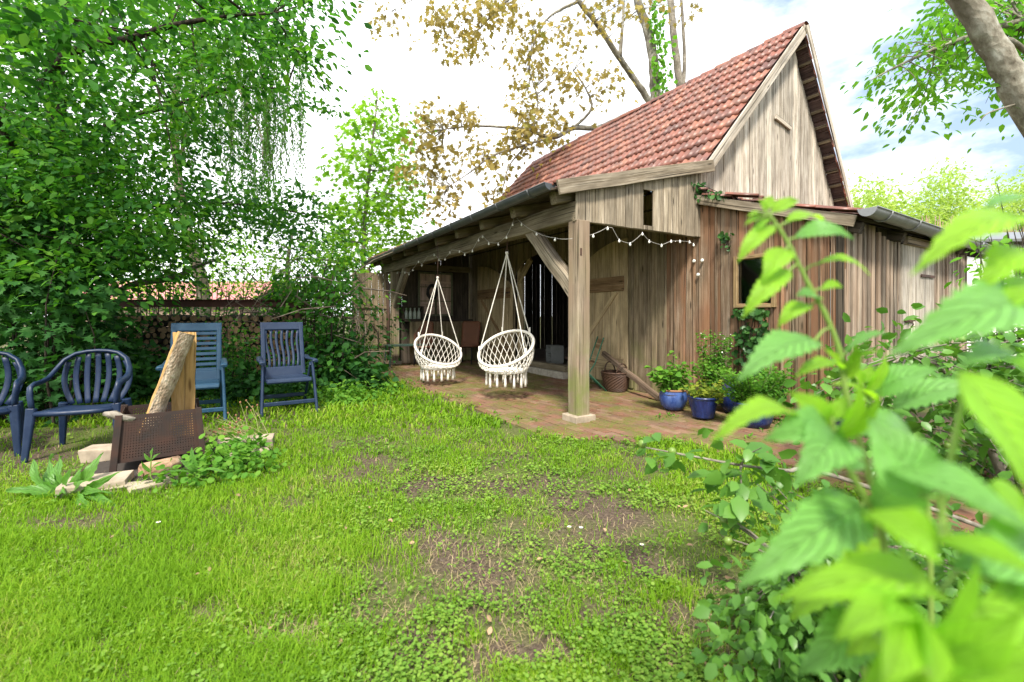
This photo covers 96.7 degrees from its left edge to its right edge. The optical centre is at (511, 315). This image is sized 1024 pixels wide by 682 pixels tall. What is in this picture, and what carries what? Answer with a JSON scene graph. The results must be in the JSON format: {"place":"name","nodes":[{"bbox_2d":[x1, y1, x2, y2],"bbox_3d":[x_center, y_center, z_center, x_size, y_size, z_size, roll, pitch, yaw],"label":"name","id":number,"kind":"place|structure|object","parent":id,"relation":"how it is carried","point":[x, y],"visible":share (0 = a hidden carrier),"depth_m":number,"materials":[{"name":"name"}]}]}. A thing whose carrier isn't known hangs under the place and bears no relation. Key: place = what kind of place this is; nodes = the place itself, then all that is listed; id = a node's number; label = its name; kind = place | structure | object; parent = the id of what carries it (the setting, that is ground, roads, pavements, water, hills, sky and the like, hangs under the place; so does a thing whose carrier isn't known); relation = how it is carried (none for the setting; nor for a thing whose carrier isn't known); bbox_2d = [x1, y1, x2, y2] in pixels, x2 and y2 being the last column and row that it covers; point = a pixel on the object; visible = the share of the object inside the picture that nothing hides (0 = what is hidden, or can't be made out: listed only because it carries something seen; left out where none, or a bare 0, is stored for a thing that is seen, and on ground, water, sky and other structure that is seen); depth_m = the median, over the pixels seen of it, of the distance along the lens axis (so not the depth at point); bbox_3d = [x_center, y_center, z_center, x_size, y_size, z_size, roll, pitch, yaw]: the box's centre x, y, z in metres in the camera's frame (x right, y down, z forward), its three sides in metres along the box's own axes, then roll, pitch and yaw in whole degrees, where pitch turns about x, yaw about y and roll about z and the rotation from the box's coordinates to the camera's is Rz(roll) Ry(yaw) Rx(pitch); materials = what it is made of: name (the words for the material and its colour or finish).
{"place":"outdoors","nodes":[
{"label":"outdoors","id":0,"kind":"place"},
{"bbox_2d":[86,281,283,332],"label":"neighbour shed","id":1,"kind":"structure","parent":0,"point":[215,295],"depth_m":23.50,"materials":[{"name":"wood"}]},
{"bbox_2d":[0,361,522,428],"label":"grass","id":2,"kind":"structure","parent":0,"point":[302,410],"depth_m":5.60,"materials":[{"name":"plant"}]},
{"bbox_2d":[0,316,1014,681],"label":"ground","id":3,"kind":"structure","parent":0,"point":[606,516],"depth_m":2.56,"materials":[{"name":"green plant"}]},
{"bbox_2d":[0,351,25,456],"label":"garden chair","id":4,"kind":"object","parent":3,"relation":"on","point":[14,409],"visible":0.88,"depth_m":4.17,"materials":[{"name":"blue plastic"}]},
{"bbox_2d":[6,452,120,509],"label":"dock weed","id":5,"kind":"object","parent":3,"relation":"on","point":[53,479],"visible":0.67,"depth_m":3.13,"materials":[{"name":"green plant"}]},
{"bbox_2d":[0,183,144,426],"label":"bush","id":6,"kind":"object","parent":3,"relation":"on","point":[39,367],"visible":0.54,"depth_m":5.18,"materials":[{"name":"green plant"}]},
{"bbox_2d":[20,349,134,462],"bbox_3d":[-3.961,0.792,4.242,0.676,0.921,0.601,0,0,-25],"label":"garden chair","id":7,"kind":"object","parent":3,"relation":"on","point":[63,411],"visible":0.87,"depth_m":4.36,"materials":[{"name":"blue plastic"}]},
{"bbox_2d":[55,470,134,498],"bbox_3d":[-2.979,1.215,3.269,0.380,0.099,0.256,2,2,-29],"label":"stone block","id":8,"kind":"object","parent":3,"relation":"on","point":[121,478],"depth_m":3.23,"materials":[{"name":"stone"}]},
{"bbox_2d":[78,444,111,463],"bbox_3d":[-3.501,1.198,3.960,0.362,0.123,0.218,0,0,-20],"label":"stone block","id":9,"kind":"object","parent":3,"relation":"on","point":[90,453],"depth_m":3.86,"materials":[{"name":"stone"}]},
{"bbox_2d":[101,480,147,492],"bbox_3d":[-2.779,1.239,3.261,0.280,0.054,0.110,0,0,-17],"label":"stone block","id":10,"kind":"object","parent":3,"relation":"on","point":[121,487],"depth_m":3.22,"materials":[{"name":"stone"}]},
{"bbox_2d":[121,263,170,338],"bbox_3d":[-7.038,0.034,8.750,0.960,2.431,0.021,0,0,0],"label":"rod fence","id":11,"kind":"object","parent":3,"relation":"on","point":[158,298],"visible":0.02,"depth_m":8.74,"materials":[{"name":"metal"}]},
{"bbox_2d":[126,476,172,492],"bbox_3d":[-2.624,1.238,3.297,0.131,0.056,0.256,0,0,38],"label":"stone block","id":12,"kind":"object","parent":3,"relation":"on","point":[144,486],"depth_m":3.26,"materials":[{"name":"stone"}]},
{"bbox_2d":[85,259,215,321],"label":"bent branch","id":13,"kind":"object","parent":3,"relation":"on","point":[136,284],"visible":0.26,"depth_m":7.78,"materials":[{"name":"brown plant"}]},
{"bbox_2d":[94,444,214,493],"bbox_3d":[-2.904,1.238,3.774,1.299,0.016,1.244,0,0,0],"label":"ash bed","id":14,"kind":"object","parent":3,"relation":"on","point":[102,466],"visible":0.1,"depth_m":3.69,"materials":[{"name":"soil"}]},
{"bbox_2d":[141,448,160,481],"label":"thistle shoot","id":15,"kind":"object","parent":14,"relation":"on","point":[144,466],"visible":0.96,"depth_m":3.29,"materials":[{"name":"green plant"}]},
{"bbox_2d":[109,398,205,471],"bbox_3d":[-3.006,1.015,3.897,0.627,0.475,0.612,0,0,-37],"label":"fire basket","id":16,"kind":"object","parent":14,"relation":"on","point":[129,444],"visible":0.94,"depth_m":3.69,"materials":[{"name":"metal"}]},
{"bbox_2d":[102,410,140,422],"bbox_3d":[-3.073,0.803,3.585,0.245,0.111,0.111,0,0,-33],"label":"branch stub","id":17,"kind":"object","parent":16,"relation":"on","point":[112,414],"visible":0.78,"depth_m":3.55,"materials":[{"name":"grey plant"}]},
{"bbox_2d":[139,331,194,438],"bbox_3d":[-2.936,0.585,3.881,0.388,0.888,0.247,0,0,-39],"label":"log","id":18,"kind":"object","parent":16,"relation":"in","point":[172,370],"visible":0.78,"depth_m":3.82,"materials":[{"name":"brown wood"}]},
{"bbox_2d":[171,332,196,435],"bbox_3d":[-2.936,0.614,4.074,0.192,0.926,0.123,0,0,-29],"label":"log","id":19,"kind":"object","parent":16,"relation":"in","point":[183,396],"visible":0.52,"depth_m":4.05,"materials":[{"name":"brown wood"}]},
{"bbox_2d":[138,456,181,476],"bbox_3d":[-2.763,1.200,3.579,0.131,0.131,0.251,0,0,30],"label":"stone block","id":20,"kind":"object","parent":14,"relation":"on","point":[167,462],"visible":0.56,"depth_m":3.56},
{"bbox_2d":[210,446,269,465],"bbox_3d":[-2.304,1.208,3.858,0.414,0.109,0.180,-3,-2,-43],"label":"stone block","id":21,"kind":"object","parent":14,"relation":"on","point":[265,447],"depth_m":3.89,"materials":[{"name":"stone"}]},
{"bbox_2d":[34,301,336,410],"bbox_3d":[-5.350,0.451,7.184,5.453,1.729,2.720,0,0,0],"label":"bush","id":22,"kind":"object","parent":3,"relation":"on","point":[145,376],"visible":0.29,"depth_m":6.65,"materials":[{"name":"green plant"}]},
{"bbox_2d":[111,243,259,313],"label":"hedge","id":23,"kind":"object","parent":3,"relation":"on","point":[185,285],"visible":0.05,"depth_m":15.85,"materials":[{"name":"green plant"}]},
{"bbox_2d":[0,0,381,397],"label":"leafy tree","id":24,"kind":"object","parent":3,"relation":"on","point":[51,151],"visible":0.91,"depth_m":5.57,"materials":[{"name":"green plant"}]},
{"bbox_2d":[156,323,227,421],"bbox_3d":[-3.802,0.682,5.456,0.668,1.166,0.800,0,0,-31],"label":"reclining chair","id":25,"kind":"object","parent":3,"relation":"on","point":[210,378],"visible":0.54,"depth_m":5.69,"materials":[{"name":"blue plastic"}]},
{"bbox_2d":[164,447,225,480],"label":"dandelion","id":26,"kind":"object","parent":3,"relation":"on","point":[193,460],"visible":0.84,"depth_m":3.32,"materials":[{"name":"green plant"}]},
{"bbox_2d":[111,242,301,332],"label":"bush","id":27,"kind":"object","parent":3,"relation":"on","point":[242,272],"visible":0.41,"depth_m":10.70,"materials":[{"name":"green plant"}]},
{"bbox_2d":[113,299,306,364],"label":"steel beam","id":28,"kind":"structure","parent":3,"relation":"on","point":[210,302],"depth_m":8.09,"materials":[{"name":"metal"}]},
{"bbox_2d":[138,414,286,492],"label":"mallow weed","id":29,"kind":"object","parent":3,"relation":"on","point":[241,460],"visible":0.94,"depth_m":3.54,"materials":[{"name":"green plant"}]},
{"bbox_2d":[136,1,326,321],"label":"birch tree","id":30,"kind":"object","parent":3,"relation":"on","point":[266,151],"visible":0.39,"depth_m":11.35,"materials":[{"name":"green plant"}]},
{"bbox_2d":[204,400,278,447],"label":"dry stalks","id":31,"kind":"object","parent":3,"relation":"on","point":[238,432],"visible":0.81,"depth_m":4.27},
{"bbox_2d":[198,309,287,399],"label":"bush","id":32,"kind":"object","parent":3,"relation":"on","point":[233,340],"visible":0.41,"depth_m":6.95,"materials":[{"name":"green plant"}]},
{"bbox_2d":[215,433,274,448],"bbox_3d":[-2.470,1.196,4.218,0.470,0.125,0.182,0,0,-24],"label":"stone block","id":33,"kind":"object","parent":3,"relation":"on","point":[270,436],"depth_m":4.23,"materials":[{"name":"stone"}]},
{"bbox_2d":[82,278,410,363],"bbox_3d":[-6.599,0.216,10.183,8.967,2.223,2.948,0,0,0],"label":"hedge","id":34,"kind":"object","parent":3,"relation":"on","point":[188,309],"visible":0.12,"depth_m":9.79,"materials":[{"name":"green plant"}]},
{"bbox_2d":[256,322,318,416],"bbox_3d":[-2.974,0.682,5.985,0.668,1.166,0.800,0,0,-34],"label":"reclining chair","id":35,"kind":"object","parent":3,"relation":"on","point":[280,374],"visible":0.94,"depth_m":6.12,"materials":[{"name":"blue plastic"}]},
{"bbox_2d":[181,182,403,323],"bbox_3d":[-6.204,-1.145,13.055,8.146,4.795,5.269,0,0,0],"label":"hazel bush","id":36,"kind":"object","parent":3,"relation":"on","point":[239,252],"visible":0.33,"depth_m":12.48,"materials":[{"name":"green plant"}]},
{"bbox_2d":[202,243,406,382],"bbox_3d":[-4.060,-0.131,8.257,4.188,2.732,2.871,0,0,0],"label":"brush heap","id":37,"kind":"object","parent":3,"relation":"on","point":[315,308],"visible":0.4,"depth_m":7.79,"materials":[{"name":"brown plant"}]},
{"bbox_2d":[263,222,371,334],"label":"bush","id":38,"kind":"object","parent":3,"relation":"on","point":[312,258],"visible":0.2,"depth_m":12.10,"materials":[{"name":"green plant"}]},
{"bbox_2d":[253,252,381,387],"bbox_3d":[-3.558,0.003,8.325,2.176,2.648,3.040,0,0,-25],"label":"bush","id":39,"kind":"object","parent":3,"relation":"on","point":[314,287],"visible":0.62,"depth_m":7.76,"materials":[{"name":"green plant"}]},
{"bbox_2d":[276,328,404,394],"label":"bush","id":40,"kind":"object","parent":3,"relation":"on","point":[359,374],"visible":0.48,"depth_m":7.54,"materials":[{"name":"green plant"}]},
{"bbox_2d":[285,371,408,406],"bbox_3d":[-2.683,1.086,6.913,1.975,0.383,1.644,0,0,0],"label":"ground elder","id":41,"kind":"object","parent":3,"relation":"on","point":[347,393],"visible":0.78,"depth_m":6.58,"materials":[{"name":"green plant"}]},
{"bbox_2d":[297,87,441,283],"bbox_3d":[-4.272,-2.727,13.234,4.524,7.964,3.837,0,0,0],"label":"young maple","id":42,"kind":"object","parent":3,"relation":"on","point":[373,205],"visible":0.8,"depth_m":12.96,"materials":[{"name":"green plant"}]},
{"bbox_2d":[79,421,740,666],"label":"dead leaves","id":43,"kind":"object","parent":3,"relation":"on","point":[489,630],"visible":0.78,"depth_m":2.13,"materials":[{"name":"brown plant"}]},
{"bbox_2d":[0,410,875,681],"bbox_3d":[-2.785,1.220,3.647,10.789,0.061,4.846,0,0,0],"label":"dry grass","id":44,"kind":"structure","parent":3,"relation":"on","point":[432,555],"depth_m":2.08,"materials":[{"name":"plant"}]},
{"bbox_2d":[0,387,892,681],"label":"clover","id":45,"kind":"object","parent":3,"relation":"on","point":[666,669],"visible":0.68,"depth_m":1.86,"materials":[{"name":"green plant"}]},
{"bbox_2d":[180,459,748,680],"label":"soil crumbs","id":46,"kind":"object","parent":3,"relation":"on","point":[524,578],"visible":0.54,"depth_m":2.11,"materials":[{"name":"soil"}]},
{"bbox_2d":[358,0,703,227],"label":"olive maple","id":47,"kind":"object","parent":3,"relation":"on","point":[527,130],"visible":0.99,"depth_m":12.42,"materials":[{"name":"brown plant"}]},
{"bbox_2d":[647,0,677,96],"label":"ivy","id":48,"kind":"object","parent":47,"relation":"attached to","point":[661,60],"visible":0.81,"depth_m":14.87,"materials":[{"name":"green plant"}]},
{"bbox_2d":[667,0,685,86],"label":"bare tree","id":49,"kind":"object","parent":3,"relation":"on","point":[680,74],"visible":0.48,"depth_m":15.73,"materials":[{"name":"grey plant"}]},
{"bbox_2d":[364,21,991,423],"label":"barn","id":50,"kind":"structure","parent":3,"relation":"on","point":[746,131],"depth_m":7.14,"materials":[{"name":"wood"}]},
{"bbox_2d":[401,306,423,319],"bbox_3d":[-2.550,-0.056,11.662,0.540,0.345,0.206,0,0,-31],"label":"bottle rack","id":51,"kind":"object","parent":50,"relation":"on","point":[412,310],"visible":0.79,"depth_m":11.70,"materials":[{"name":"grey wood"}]},
{"bbox_2d":[426,284,437,299],"bbox_3d":[-2.102,-0.607,12.002,0.330,0.444,0.070,0,6,-31],"label":"cable coil","id":52,"kind":"object","parent":50,"relation":"hanging from","point":[428,289],"visible":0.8,"depth_m":11.96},
{"bbox_2d":[414,242,461,381],"bbox_3d":[-1.323,-0.078,8.168,0.896,2.464,0.752,0,0,-38],"label":"hanging chair","id":53,"kind":"object","parent":50,"relation":"hanging from","point":[438,366],"visible":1,"depth_m":8.19,"materials":[{"name":"beige fabric"}]},
{"bbox_2d":[397,219,571,274],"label":"string lights","id":54,"kind":"object","parent":50,"relation":"hanging from","point":[522,224],"visible":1,"depth_m":7.18},
{"bbox_2d":[477,267,512,362],"bbox_3d":[-0.464,-0.065,11.391,0.069,2.430,1.777,0,0,-31],"label":"door","id":55,"kind":"structure","parent":50,"relation":"in","point":[488,278],"depth_m":11.34,"materials":[{"name":"brown wood"}]},
{"bbox_2d":[477,241,534,388],"bbox_3d":[-0.089,-0.132,6.740,0.896,2.356,0.752,0,0,31],"label":"hanging chair","id":56,"kind":"object","parent":50,"relation":"hanging from","point":[495,370],"visible":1,"depth_m":6.77,"materials":[{"name":"beige fabric"}]},
{"bbox_2d":[546,345,563,363],"bbox_3d":[0.970,0.885,10.327,0.300,0.400,0.360,0,0,-14],"label":"box","id":57,"kind":"object","parent":50,"relation":"on","point":[554,354],"visible":0.94,"depth_m":10.17,"materials":[{"name":"grey metal"}]},
{"bbox_2d":[566,238,627,379],"bbox_3d":[1.486,-0.065,8.196,0.069,2.430,1.590,0,0,-31],"label":"door","id":58,"kind":"structure","parent":50,"relation":"in","point":[609,265],"depth_m":7.86,"materials":[{"name":"brown wood"}]},
{"bbox_2d":[591,226,694,246],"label":"string lights","id":59,"kind":"object","parent":50,"relation":"hanging from","point":[649,241],"visible":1,"depth_m":5.73},
{"bbox_2d":[691,182,727,202],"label":"ivy","id":60,"kind":"object","parent":50,"relation":"attached to","point":[699,191],"visible":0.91,"depth_m":6.23,"materials":[{"name":"green plant"}]},
{"bbox_2d":[717,231,734,250],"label":"ivy","id":61,"kind":"object","parent":50,"relation":"attached to","point":[723,238],"visible":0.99,"depth_m":6.01,"materials":[{"name":"green plant"}]},
{"bbox_2d":[731,300,769,378],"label":"ivy","id":62,"kind":"object","parent":50,"relation":"attached to","point":[747,330],"visible":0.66,"depth_m":5.71,"materials":[{"name":"green plant"}]},
{"bbox_2d":[733,237,806,334],"bbox_3d":[3.258,-0.355,5.850,0.558,1.220,1.048,0,0,-31],"label":"window","id":63,"kind":"structure","parent":50,"relation":"in","point":[746,273],"depth_m":6.20,"materials":[{"name":"brown wood"}]},
{"bbox_2d":[900,244,934,375],"bbox_3d":[5.248,0.140,5.834,1.037,2.020,0.095,0,0,-31],"label":"shed door","id":64,"kind":"structure","parent":50,"relation":"in","point":[918,287],"depth_m":5.79,"materials":[{"name":"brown wood"}]},
{"bbox_2d":[631,427,981,527],"bbox_3d":[1.694,0.867,1.986,2.421,0.788,0.484,0,0,0],"label":"quince shrub","id":65,"kind":"object","parent":3,"relation":"on","point":[735,511],"visible":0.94,"depth_m":1.92,"materials":[{"name":"green plant"}]},
{"bbox_2d":[737,195,888,537],"bbox_3d":[0.388,0.545,0.578,0.277,1.411,0.085,0,0,-14],"label":"nettle","id":66,"kind":"object","parent":3,"relation":"on","point":[776,345],"visible":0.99,"depth_m":0.59,"materials":[{"name":"green plant"}]},
{"bbox_2d":[710,379,930,628],"bbox_3d":[0.298,0.655,0.416,0.251,1.191,0.097,0,0,-10],"label":"nettle","id":67,"kind":"object","parent":3,"relation":"on","point":[818,527],"visible":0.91,"depth_m":0.41,"materials":[{"name":"green plant"}]},
{"bbox_2d":[677,441,996,681],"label":"quince shrub","id":68,"kind":"object","parent":3,"relation":"on","point":[778,623],"visible":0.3,"depth_m":1.46,"materials":[{"name":"green plant"}]},
{"bbox_2d":[790,538,883,677],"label":"nettle","id":69,"kind":"object","parent":3,"relation":"on","point":[824,653],"visible":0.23,"depth_m":0.47,"materials":[{"name":"green plant"}]},
{"bbox_2d":[831,354,958,624],"bbox_3d":[0.552,0.653,0.660,0.213,1.193,0.091,0,0,0],"label":"nettle","id":70,"kind":"object","parent":3,"relation":"on","point":[907,386],"visible":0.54,"depth_m":0.66,"materials":[{"name":"green plant"}]},
{"bbox_2d":[847,169,943,225],"bbox_3d":[21.272,-3.578,25.948,10.188,9.747,5.228,0,0,-38],"label":"tree","id":71,"kind":"object","parent":3,"relation":"on","point":[883,200],"visible":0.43,"depth_m":24.85,"materials":[{"name":"green plant"}]},
{"bbox_2d":[769,370,1023,603],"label":"dogwood shoot","id":72,"kind":"object","parent":3,"relation":"on","point":[906,465],"visible":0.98,"depth_m":0.32,"materials":[{"name":"green plant"}]},
{"bbox_2d":[772,303,1023,532],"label":"quince shrub","id":73,"kind":"object","parent":3,"relation":"on","point":[984,443],"visible":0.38,"depth_m":2.92,"materials":[{"name":"green plant"}]},
{"bbox_2d":[833,554,1023,681],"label":"dogwood shoot","id":74,"kind":"object","parent":3,"relation":"on","point":[954,644],"visible":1,"depth_m":0.27,"materials":[{"name":"green plant"}]},
{"bbox_2d":[840,0,1023,153],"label":"leaning tree","id":75,"kind":"object","parent":3,"relation":"on","point":[994,47],"visible":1,"depth_m":4.48,"materials":[{"name":"green plant"}]},
{"bbox_2d":[885,193,1023,370],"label":"nettle","id":76,"kind":"object","parent":3,"relation":"on","point":[988,302],"visible":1,"depth_m":0.38,"materials":[{"name":"green plant"}]},
{"bbox_2d":[898,156,1020,231],"bbox_3d":[26.860,-4.502,28.033,6.599,11.566,10.041,0,0,38],"label":"tree","id":77,"kind":"object","parent":3,"relation":"on","point":[957,199],"visible":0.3,"depth_m":27.03,"materials":[{"name":"green plant"}]},
{"bbox_2d":[922,215,1023,231],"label":"tall stalks","id":78,"kind":"object","parent":3,"relation":"on","point":[927,220],"visible":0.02,"depth_m":17.00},
{"bbox_2d":[944,184,1023,494],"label":"bush","id":79,"kind":"object","parent":3,"relation":"on","point":[1004,240],"visible":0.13,"depth_m":3.43,"materials":[{"name":"green plant"}]},
{"bbox_2d":[947,479,1023,647],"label":"dogwood shoot","id":80,"kind":"object","parent":3,"relation":"on","point":[1004,595],"visible":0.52,"depth_m":0.33,"materials":[{"name":"green plant"}]},
{"bbox_2d":[965,163,1023,231],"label":"tree","id":81,"kind":"object","parent":3,"relation":"on","point":[1015,206],"visible":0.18,"depth_m":29.16,"materials":[{"name":"green plant"}]},
{"bbox_2d":[0,0,1023,315],"label":"sky","id":82,"kind":"structure","parent":0,"point":[844,33],"materials":[{"name":"white"}]},
{"bbox_2d":[369,360,1023,532],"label":"brick path","id":83,"kind":"structure","parent":0,"point":[542,400],"depth_m":5.73,"materials":[{"name":"brick"}]},
{"bbox_2d":[352,272,387,363],"bbox_3d":[-3.532,0.075,11.391,0.920,2.310,0.056,0,0,-31],"label":"board fence","id":84,"kind":"object","parent":83,"relation":"on","point":[378,280],"visible":0.51,"depth_m":11.44,"materials":[{"name":"brown wood"}]},
{"bbox_2d":[383,343,427,366],"bbox_3d":[-2.598,0.968,11.104,0.950,0.507,0.500,0,0,-31],"label":"side table","id":85,"kind":"object","parent":83,"relation":"on","point":[395,345],"visible":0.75,"depth_m":11.05,"materials":[{"name":"green paint"}]},
{"bbox_2d":[413,321,433,365],"bbox_3d":[-2.192,0.689,11.267,0.505,1.066,0.667,0,0,-10],"label":"rattan chair","id":86,"kind":"object","parent":83,"relation":"on","point":[430,328],"visible":0.62,"depth_m":11.49,"materials":[{"name":"wicker"}]},
{"bbox_2d":[454,321,480,364],"bbox_3d":[-1.134,0.689,11.547,0.505,1.066,0.667,0,0,16],"label":"rattan chair","id":87,"kind":"object","parent":83,"relation":"on","point":[470,334],"visible":0.9,"depth_m":11.76,"materials":[{"name":"wicker"}]},
{"bbox_2d":[589,336,606,390],"bbox_3d":[1.270,0.792,7.460,0.487,0.871,0.424,0,0,-3],"label":"folding chair","id":88,"kind":"object","parent":83,"relation":"on","point":[601,342],"visible":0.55,"depth_m":7.36,"materials":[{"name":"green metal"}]},
{"bbox_2d":[601,361,629,391],"bbox_3d":[1.681,0.991,7.375,0.486,0.458,0.486,0,0,-23],"label":"wicker basket","id":89,"kind":"object","parent":83,"relation":"on","point":[615,380],"visible":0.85,"depth_m":7.21,"materials":[{"name":"wicker"}]},
{"bbox_2d":[601,351,659,400],"bbox_3d":[1.843,0.924,7.169,0.080,0.613,1.415,0,0,-23],"label":"timber","id":90,"kind":"object","parent":83,"relation":"on","point":[647,388],"visible":0.87,"depth_m":7.04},
{"bbox_2d":[659,389,687,410],"bbox_3d":[2.098,1.086,5.917,0.357,0.264,0.350,0,0,0],"label":"plant pot","id":91,"kind":"object","parent":83,"relation":"on","point":[675,400],"visible":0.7,"depth_m":5.78,"materials":[{"name":"ceramic"}]},
{"bbox_2d":[644,350,696,391],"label":"potted plant","id":92,"kind":"object","parent":91,"relation":"in","point":[675,380],"visible":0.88,"depth_m":5.86,"materials":[{"name":"green plant"}]},
{"bbox_2d":[687,394,718,418],"bbox_3d":[2.286,1.091,5.444,0.368,0.254,0.368,0,0,0],"label":"plant pot","id":93,"kind":"object","parent":83,"relation":"on","point":[703,408],"visible":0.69,"depth_m":5.32,"materials":[{"name":"ceramic"}]},
{"bbox_2d":[678,376,728,403],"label":"potted plant","id":94,"kind":"object","parent":93,"relation":"in","point":[705,392],"visible":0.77,"depth_m":5.40,"materials":[{"name":"green plant"}]},
{"bbox_2d":[690,330,735,394],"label":"potted plant","id":95,"kind":"object","parent":83,"relation":"on","point":[708,374],"visible":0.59,"depth_m":5.78,"materials":[{"name":"green plant"}]},
{"bbox_2d":[407,377,1021,487],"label":"paving weeds","id":96,"kind":"object","parent":83,"relation":"on","point":[749,435],"visible":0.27,"depth_m":5.00,"materials":[{"name":"green plant"}]},
{"bbox_2d":[721,375,734,413],"bbox_3d":[2.780,0.986,5.702,0.330,0.464,0.330,0,0,0],"label":"plant pot","id":97,"kind":"object","parent":83,"relation":"on","point":[727,405],"visible":0.09,"depth_m":5.62,"materials":[{"name":"ceramic"}]},
{"bbox_2d":[731,400,773,428],"bbox_3d":[2.674,1.086,5.035,0.448,0.264,0.448,0,0,0],"label":"plant pot","id":98,"kind":"object","parent":83,"relation":"on","point":[762,422],"visible":0.23,"depth_m":4.88,"materials":[{"name":"ceramic"}]},
{"bbox_2d":[704,364,793,402],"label":"potted plant","id":99,"kind":"object","parent":98,"relation":"in","point":[746,389],"visible":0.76,"depth_m":4.94,"materials":[{"name":"green plant"}]},
{"bbox_2d":[758,368,796,414],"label":"potted plant","id":100,"kind":"object","parent":83,"relation":"on","point":[790,383],"visible":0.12,"depth_m":5.21,"materials":[{"name":"green plant"}]},
{"bbox_2d":[934,442,971,463],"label":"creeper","id":101,"kind":"object","parent":83,"relation":"on","point":[963,451],"visible":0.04,"depth_m":3.84,"materials":[{"name":"green plant"}]},
{"bbox_2d":[634,434,970,576],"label":"side grass","id":102,"kind":"structure","parent":0,"point":[694,445],"depth_m":3.54,"materials":[{"name":"plant"}]},
{"bbox_2d":[830,232,1023,367],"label":"white building","id":103,"kind":"structure","parent":0,"point":[998,237],"depth_m":10.69,"materials":[{"name":"metal"}]},
{"bbox_3d":[-5.933,0.176,8.348,0.119,0.129,0.323,4,-2,3],"label":"firewood log","id":104,"kind":"object","parent":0,"visible":0},
{"bbox_2d":[174,314,191,320],"bbox_3d":[-5.996,0.052,8.312,0.122,0.128,0.323,-22,0,2],"label":"firewood log","id":105,"kind":"object","parent":104,"relation":"on","point":[177,317],"visible":0.71,"depth_m":8.16,"materials":[{"name":"brown wood"}]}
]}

